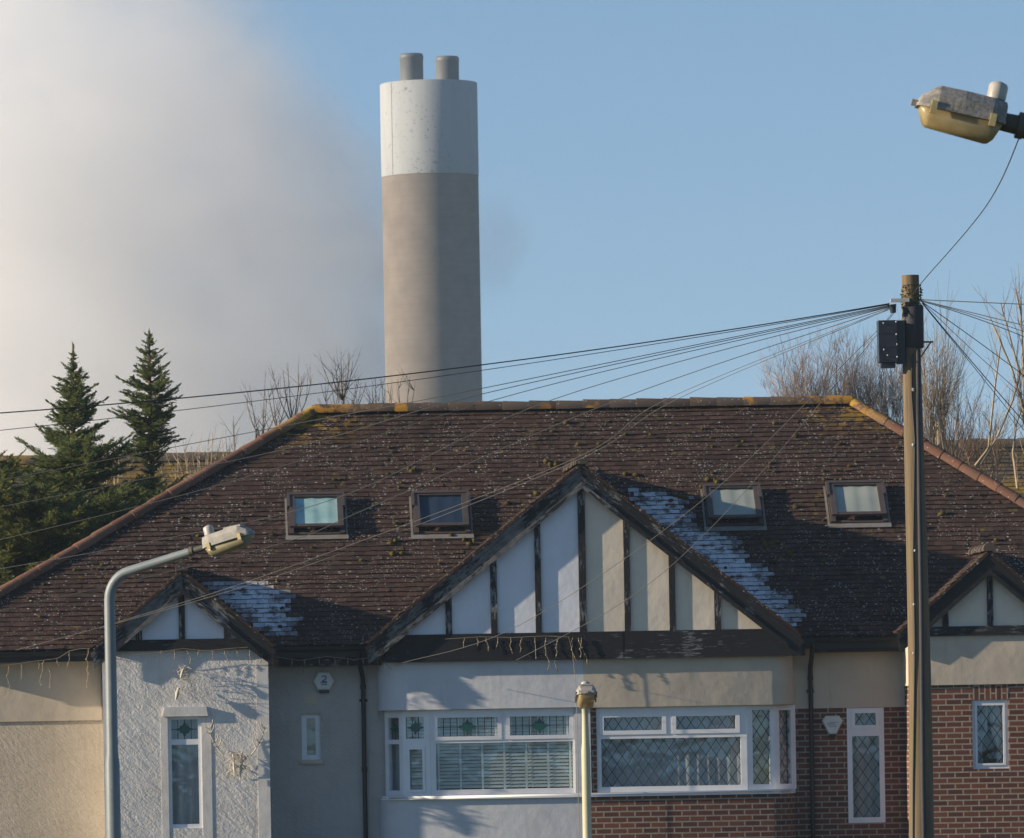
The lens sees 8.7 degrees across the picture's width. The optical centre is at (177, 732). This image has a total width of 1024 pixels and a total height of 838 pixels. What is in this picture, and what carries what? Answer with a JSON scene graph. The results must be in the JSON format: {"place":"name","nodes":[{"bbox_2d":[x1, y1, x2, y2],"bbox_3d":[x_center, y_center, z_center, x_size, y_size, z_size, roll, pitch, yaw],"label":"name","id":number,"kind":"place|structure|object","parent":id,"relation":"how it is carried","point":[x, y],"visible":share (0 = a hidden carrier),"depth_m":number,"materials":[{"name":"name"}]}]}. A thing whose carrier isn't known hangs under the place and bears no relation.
{"place":"outdoors","nodes":[
{"label":"outdoors","id":0,"kind":"place"},
{"bbox_2d":[98,439,131,488],"bbox_3d":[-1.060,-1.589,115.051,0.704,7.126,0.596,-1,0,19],"label":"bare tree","id":1,"kind":"object","parent":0,"point":[110,481],"visible":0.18,"depth_m":115.08,"materials":[{"name":"brown plant"}]},
{"bbox_2d":[0,451,231,502],"bbox_3d":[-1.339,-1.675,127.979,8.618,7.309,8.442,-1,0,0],"label":"house","id":2,"kind":"structure","parent":0,"point":[132,474],"depth_m":127.85,"materials":[{"name":"tile"}]},
{"bbox_2d":[0,0,1023,455],"label":"sky","id":3,"kind":"structure","parent":0,"point":[204,176],"materials":[{"name":"blue"}]},
{"bbox_2d":[930,438,1023,496],"bbox_3d":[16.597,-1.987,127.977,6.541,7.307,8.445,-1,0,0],"label":"house","id":4,"kind":"structure","parent":0,"point":[1009,481],"depth_m":127.51,"materials":[{"name":"tile"}]},
{"label":"ground","id":5,"kind":"structure","parent":0,"visible":0},
{"bbox_2d":[0,449,65,585],"bbox_3d":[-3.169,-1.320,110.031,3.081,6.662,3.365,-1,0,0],"label":"conifer tree","id":6,"kind":"object","parent":5,"relation":"on","point":[7,559],"visible":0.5,"depth_m":109.37,"materials":[{"name":"green plant"}]},
{"bbox_2d":[0,480,113,583],"bbox_3d":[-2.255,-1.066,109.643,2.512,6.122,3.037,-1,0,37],"label":"conifer tree","id":7,"kind":"object","parent":5,"relation":"on","point":[47,512],"visible":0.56,"depth_m":109.30,"materials":[{"name":"green plant"}]},
{"bbox_2d":[10,342,159,571],"bbox_3d":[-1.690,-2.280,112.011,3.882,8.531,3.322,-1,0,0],"label":"conifer tree","id":8,"kind":"object","parent":5,"relation":"on","point":[73,446],"visible":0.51,"depth_m":111.77,"materials":[{"name":"green plant"}]},
{"bbox_2d":[60,491,145,541],"bbox_3d":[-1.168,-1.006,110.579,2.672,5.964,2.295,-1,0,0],"label":"conifer tree","id":9,"kind":"object","parent":5,"relation":"on","point":[117,505],"visible":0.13,"depth_m":110.28,"materials":[{"name":"green plant"}]},
{"bbox_2d":[107,329,188,507],"bbox_3d":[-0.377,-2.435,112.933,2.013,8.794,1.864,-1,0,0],"label":"conifer tree","id":10,"kind":"object","parent":5,"relation":"on","point":[150,425],"visible":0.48,"depth_m":112.90,"materials":[{"name":"green plant"}]},
{"bbox_2d":[138,479,175,505],"bbox_3d":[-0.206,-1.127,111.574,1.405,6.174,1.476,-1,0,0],"label":"conifer tree","id":11,"kind":"object","parent":5,"relation":"on","point":[156,492],"visible":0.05,"depth_m":111.38,"materials":[{"name":"green plant"}]},
{"bbox_2d":[155,423,238,480],"bbox_3d":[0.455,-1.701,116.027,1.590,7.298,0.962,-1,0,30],"label":"bare tree","id":12,"kind":"object","parent":5,"relation":"on","point":[187,465],"visible":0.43,"depth_m":115.91,"materials":[{"name":"brown plant"}]},
{"bbox_2d":[218,373,282,451],"bbox_3d":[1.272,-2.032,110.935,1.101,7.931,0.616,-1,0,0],"label":"bare tree","id":13,"kind":"object","parent":5,"relation":"on","point":[263,424],"visible":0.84,"depth_m":110.94,"materials":[{"name":"brown plant"}]},
{"bbox_2d":[256,365,311,425],"bbox_3d":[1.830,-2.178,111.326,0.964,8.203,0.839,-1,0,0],"label":"bare tree","id":14,"kind":"object","parent":5,"relation":"on","point":[290,404],"visible":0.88,"depth_m":111.42,"materials":[{"name":"brown plant"}]},
{"bbox_2d":[314,348,392,403],"bbox_3d":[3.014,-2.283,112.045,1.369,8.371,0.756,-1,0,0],"label":"bare tree","id":15,"kind":"object","parent":5,"relation":"on","point":[341,395],"visible":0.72,"depth_m":111.97,"materials":[{"name":"brown plant"}]},
{"bbox_2d":[371,365,414,402],"bbox_3d":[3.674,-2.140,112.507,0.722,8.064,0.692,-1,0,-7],"label":"bare tree","id":16,"kind":"object","parent":5,"relation":"on","point":[378,398],"visible":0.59,"depth_m":112.37,"materials":[{"name":"brown plant"}]},
{"bbox_2d":[380,53,481,402],"bbox_3d":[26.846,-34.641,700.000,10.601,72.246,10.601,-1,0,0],"label":"chimney stack","id":17,"kind":"object","parent":5,"relation":"on","point":[430,210],"visible":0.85,"depth_m":695.66,"materials":[{"name":"concrete"}]},
{"bbox_2d":[0,395,1023,837],"bbox_3d":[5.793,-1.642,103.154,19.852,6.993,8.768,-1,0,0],"label":"semi detached bungalow","id":18,"kind":"object","parent":5,"relation":"on","point":[742,667],"visible":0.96,"depth_m":99.77,"materials":[{"name":"tile"}]},
{"bbox_2d":[0,648,89,693],"bbox_3d":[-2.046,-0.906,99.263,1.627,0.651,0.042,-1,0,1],"label":"string lights","id":19,"kind":"object","parent":18,"relation":"hanging from","point":[48,668],"visible":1,"depth_m":99.26},
{"bbox_2d":[175,664,194,699],"bbox_3d":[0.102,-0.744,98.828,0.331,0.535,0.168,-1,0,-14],"label":"wall ornament","id":20,"kind":"object","parent":18,"relation":"attached to","point":[182,670],"depth_m":98.81,"materials":[{"name":"metal"}]},
{"bbox_2d":[168,717,202,827],"bbox_3d":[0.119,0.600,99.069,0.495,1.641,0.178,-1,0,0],"label":"window","id":21,"kind":"structure","parent":18,"relation":"in","point":[184,733],"depth_m":99.13,"materials":[{"name":"clear glass"}]},
{"bbox_2d":[117,647,262,663],"bbox_3d":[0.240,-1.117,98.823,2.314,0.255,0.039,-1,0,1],"label":"string lights","id":22,"kind":"object","parent":18,"relation":"attached to","point":[198,652],"visible":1,"depth_m":98.82},
{"bbox_2d":[205,719,267,778],"bbox_3d":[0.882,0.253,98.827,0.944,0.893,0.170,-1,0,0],"label":"wall ornament","id":23,"kind":"object","parent":18,"relation":"attached to","point":[240,765],"depth_m":98.81,"materials":[{"name":"metal"}]},
{"bbox_2d":[301,715,320,759],"bbox_3d":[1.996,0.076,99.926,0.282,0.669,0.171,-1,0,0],"label":"window","id":24,"kind":"structure","parent":18,"relation":"in","point":[310,724],"depth_m":99.83,"materials":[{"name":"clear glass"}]},
{"bbox_2d":[285,491,348,539],"bbox_3d":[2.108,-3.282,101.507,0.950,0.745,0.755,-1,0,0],"label":"roof window","id":25,"kind":"structure","parent":18,"relation":"in","point":[325,514],"depth_m":101.45,"materials":[{"name":"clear glass"}]},
{"bbox_2d":[274,656,390,672],"bbox_3d":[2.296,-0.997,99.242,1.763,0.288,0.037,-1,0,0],"label":"string lights","id":26,"kind":"object","parent":18,"relation":"attached to","point":[328,656],"visible":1,"depth_m":99.24},
{"bbox_2d":[384,710,403,795],"bbox_3d":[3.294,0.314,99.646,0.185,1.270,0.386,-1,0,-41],"label":"window","id":27,"kind":"structure","parent":18,"relation":"in","point":[388,715],"depth_m":99.68,"materials":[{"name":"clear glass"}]},
{"bbox_2d":[402,710,430,795],"bbox_3d":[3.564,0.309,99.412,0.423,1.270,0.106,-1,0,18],"label":"window","id":28,"kind":"structure","parent":18,"relation":"in","point":[415,716],"depth_m":99.39,"materials":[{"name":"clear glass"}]},
{"bbox_2d":[409,490,473,538],"bbox_3d":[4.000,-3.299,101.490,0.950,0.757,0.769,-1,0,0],"label":"roof window","id":29,"kind":"structure","parent":18,"relation":"in","point":[425,503],"depth_m":101.43,"materials":[{"name":"clear glass"}]},
{"bbox_2d":[430,707,575,795],"bbox_3d":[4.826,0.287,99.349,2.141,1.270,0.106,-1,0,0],"label":"window","id":30,"kind":"structure","parent":18,"relation":"in","point":[505,719],"depth_m":99.39,"materials":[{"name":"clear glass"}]},
{"bbox_2d":[451,636,587,822],"bbox_3d":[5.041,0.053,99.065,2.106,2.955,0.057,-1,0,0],"label":"string lights","id":31,"kind":"object","parent":18,"relation":"hanging from","point":[548,669],"visible":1,"depth_m":99.07},
{"bbox_2d":[596,705,747,792],"bbox_3d":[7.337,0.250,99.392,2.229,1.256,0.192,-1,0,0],"label":"window","id":32,"kind":"structure","parent":18,"relation":"in","point":[681,748],"depth_m":99.44,"materials":[{"name":"clear glass"}]},
{"bbox_2d":[700,483,766,530],"bbox_3d":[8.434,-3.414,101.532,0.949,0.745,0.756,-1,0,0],"label":"roof window","id":33,"kind":"structure","parent":18,"relation":"in","point":[748,506],"depth_m":101.48,"materials":[{"name":"clear glass"}]},
{"bbox_2d":[746,705,775,789],"bbox_3d":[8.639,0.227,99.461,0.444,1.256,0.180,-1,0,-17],"label":"window","id":34,"kind":"structure","parent":18,"relation":"in","point":[760,718],"depth_m":99.44,"materials":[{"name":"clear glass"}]},
{"bbox_2d":[774,705,796,788],"bbox_3d":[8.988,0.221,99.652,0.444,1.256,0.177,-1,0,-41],"label":"window","id":35,"kind":"structure","parent":18,"relation":"in","point":[780,711],"depth_m":99.68,"materials":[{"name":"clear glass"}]},
{"bbox_2d":[823,480,891,527],"bbox_3d":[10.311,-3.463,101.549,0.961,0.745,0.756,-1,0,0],"label":"roof window","id":36,"kind":"structure","parent":18,"relation":"in","point":[845,497],"depth_m":101.49,"materials":[{"name":"clear glass"}]},
{"bbox_2d":[847,707,885,822],"bbox_3d":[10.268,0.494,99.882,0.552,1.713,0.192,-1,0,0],"label":"window","id":37,"kind":"structure","parent":18,"relation":"in","point":[865,726],"depth_m":99.83,"materials":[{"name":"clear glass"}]},
{"bbox_2d":[972,700,1008,768],"bbox_3d":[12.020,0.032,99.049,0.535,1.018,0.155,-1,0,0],"label":"window","id":38,"kind":"structure","parent":18,"relation":"in","point":[998,722],"depth_m":99.01,"materials":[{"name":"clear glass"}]},
{"bbox_2d":[753,317,938,424],"bbox_3d":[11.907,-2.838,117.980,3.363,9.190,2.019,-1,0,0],"label":"bare tree","id":39,"kind":"object","parent":5,"relation":"on","point":[882,403],"visible":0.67,"depth_m":117.92,"materials":[{"name":"brown plant"}]},
{"bbox_2d":[881,274,996,457],"bbox_3d":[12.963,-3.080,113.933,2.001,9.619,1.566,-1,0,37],"label":"bare tree","id":40,"kind":"object","parent":5,"relation":"on","point":[935,431],"visible":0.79,"depth_m":113.91,"materials":[{"name":"brown plant"}]},
{"bbox_2d":[910,81,1023,143],"bbox_3d":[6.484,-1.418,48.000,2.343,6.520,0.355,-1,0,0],"label":"street lamp","id":41,"kind":"object","parent":5,"relation":"on","point":[976,117],"visible":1,"depth_m":47.87,"materials":[{"name":"metal"}]},
{"bbox_2d":[924,371,1023,481],"bbox_3d":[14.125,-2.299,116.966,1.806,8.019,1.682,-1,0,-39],"label":"bare tree","id":42,"kind":"object","parent":5,"relation":"on","point":[975,454],"visible":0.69,"depth_m":116.92,"materials":[{"name":"brown plant"}]},
{"bbox_2d":[968,266,1023,487],"bbox_3d":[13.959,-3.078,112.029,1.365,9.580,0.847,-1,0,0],"label":"bare tree","id":43,"kind":"object","parent":5,"relation":"on","point":[982,458],"visible":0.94,"depth_m":111.99,"materials":[{"name":"brown plant"}]},
{"bbox_3d":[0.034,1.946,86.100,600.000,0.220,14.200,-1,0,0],"label":"pavement","id":44,"kind":"structure","parent":0,"visible":0},
{"bbox_2d":[104,524,254,837],"bbox_3d":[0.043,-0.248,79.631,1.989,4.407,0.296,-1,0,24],"label":"street lamp","id":45,"kind":"object","parent":44,"relation":"on","point":[225,540],"visible":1,"depth_m":79.92,"materials":[{"name":"grey metal"}]},
{"bbox_2d":[575,681,596,837],"bbox_3d":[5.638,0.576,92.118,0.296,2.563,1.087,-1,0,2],"label":"street lamp","id":46,"kind":"object","parent":44,"relation":"on","point":[586,694],"visible":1,"depth_m":92.54,"materials":[{"name":"white metal"}]},
{"bbox_2d":[876,275,933,837],"bbox_3d":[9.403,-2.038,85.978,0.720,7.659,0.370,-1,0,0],"label":"telegraph pole","id":47,"kind":"object","parent":44,"relation":"on","point":[901,341],"visible":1,"depth_m":85.88,"materials":[{"name":"wood"},{"name":"black plastic"},{"name":"grey metal"}]},
{"bbox_2d":[0,307,887,539],"bbox_3d":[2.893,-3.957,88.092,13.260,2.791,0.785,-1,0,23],"label":"telephone wire","id":48,"kind":"object","parent":47,"relation":"attached to","point":[445,414],"visible":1,"depth_m":87.42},
{"bbox_2d":[0,308,887,610],"bbox_3d":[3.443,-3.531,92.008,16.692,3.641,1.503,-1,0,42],"label":"telephone wire","id":49,"kind":"object","parent":47,"relation":"attached to","point":[458,468],"visible":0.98,"depth_m":91.39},
{"bbox_2d":[0,305,888,480],"bbox_3d":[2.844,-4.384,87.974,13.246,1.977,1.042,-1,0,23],"label":"telephone wire","id":50,"kind":"object","parent":47,"relation":"attached to","point":[449,394],"visible":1,"depth_m":87.11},
{"bbox_2d":[0,307,888,568],"bbox_3d":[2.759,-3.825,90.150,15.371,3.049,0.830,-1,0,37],"label":"telephone wire","id":51,"kind":"object","parent":47,"relation":"attached to","point":[456,441],"visible":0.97,"depth_m":89.14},
{"bbox_2d":[0,304,888,430],"bbox_3d":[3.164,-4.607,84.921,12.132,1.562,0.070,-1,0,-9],"label":"telephone wire","id":52,"kind":"object","parent":47,"relation":"attached to","point":[443,375],"visible":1,"depth_m":84.92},
{"bbox_2d":[0,303,889,413],"bbox_3d":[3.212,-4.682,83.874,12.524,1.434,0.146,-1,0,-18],"label":"telephone wire","id":53,"kind":"object","parent":47,"relation":"attached to","point":[441,369],"visible":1,"depth_m":83.83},
{"bbox_2d":[1,306,888,506],"bbox_3d":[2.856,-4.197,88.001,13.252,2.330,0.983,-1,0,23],"label":"telephone wire","id":54,"kind":"object","parent":47,"relation":"attached to","point":[449,402],"visible":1,"depth_m":87.21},
{"bbox_2d":[17,309,889,649],"bbox_3d":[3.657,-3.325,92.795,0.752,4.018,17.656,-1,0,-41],"label":"telephone wire","id":55,"kind":"object","parent":47,"relation":"attached to","point":[467,505],"visible":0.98,"depth_m":92.47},
{"bbox_2d":[118,309,887,621],"bbox_3d":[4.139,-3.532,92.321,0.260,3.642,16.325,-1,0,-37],"label":"telephone wire","id":56,"kind":"object","parent":47,"relation":"attached to","point":[516,482],"visible":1,"depth_m":91.78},
{"bbox_2d":[403,313,892,662],"bbox_3d":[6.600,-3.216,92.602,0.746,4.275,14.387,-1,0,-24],"label":"telephone wire","id":57,"kind":"object","parent":47,"relation":"attached to","point":[676,520],"visible":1,"depth_m":92.57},
{"bbox_2d":[517,313,893,659],"bbox_3d":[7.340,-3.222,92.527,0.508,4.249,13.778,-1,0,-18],"label":"telephone wire","id":58,"kind":"object","parent":47,"relation":"attached to","point":[723,514],"visible":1,"depth_m":91.80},
{"bbox_2d":[913,139,1018,292],"bbox_3d":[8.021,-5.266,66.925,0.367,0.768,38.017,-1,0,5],"label":"telephone wire","id":59,"kind":"object","parent":47,"relation":"attached to","point":[979,214],"visible":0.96,"depth_m":71.20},
{"bbox_2d":[921,299,1023,304],"bbox_3d":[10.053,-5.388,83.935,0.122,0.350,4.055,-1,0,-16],"label":"telephone wire","id":60,"kind":"object","parent":47,"relation":"attached to","point":[971,301],"visible":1,"depth_m":84.01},
{"bbox_2d":[921,300,1023,325],"bbox_3d":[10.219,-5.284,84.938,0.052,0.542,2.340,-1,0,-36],"label":"telephone wire","id":61,"kind":"object","parent":47,"relation":"attached to","point":[971,312],"visible":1,"depth_m":85.08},
{"bbox_2d":[921,301,1023,336],"bbox_3d":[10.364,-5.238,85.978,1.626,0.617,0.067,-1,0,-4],"label":"telephone wire","id":62,"kind":"object","parent":47,"relation":"attached to","point":[973,317],"visible":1,"depth_m":85.99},
{"bbox_2d":[922,302,1023,421],"bbox_3d":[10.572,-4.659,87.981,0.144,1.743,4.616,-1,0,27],"label":"telephone wire","id":63,"kind":"object","parent":47,"relation":"attached to","point":[975,365],"visible":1,"depth_m":87.95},
{"bbox_2d":[922,303,1023,429],"bbox_3d":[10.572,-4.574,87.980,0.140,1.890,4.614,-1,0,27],"label":"telephone wire","id":64,"kind":"object","parent":47,"relation":"attached to","point":[971,364],"visible":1,"depth_m":87.85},
{"bbox_2d":[923,302,1023,375],"bbox_3d":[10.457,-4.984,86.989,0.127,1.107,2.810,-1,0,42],"label":"telephone wire","id":65,"kind":"object","parent":47,"relation":"attached to","point":[973,338],"visible":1,"depth_m":86.93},
{"bbox_2d":[923,303,1023,395],"bbox_3d":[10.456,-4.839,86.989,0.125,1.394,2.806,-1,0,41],"label":"telephone wire","id":66,"kind":"object","parent":47,"relation":"attached to","point":[975,352],"visible":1,"depth_m":86.99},
{"bbox_2d":[935,304,1023,331],"bbox_3d":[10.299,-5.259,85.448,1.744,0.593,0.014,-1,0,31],"label":"telephone wire","id":67,"kind":"object","parent":47,"relation":"attached to","point":[978,316],"visible":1,"depth_m":85.48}
]}

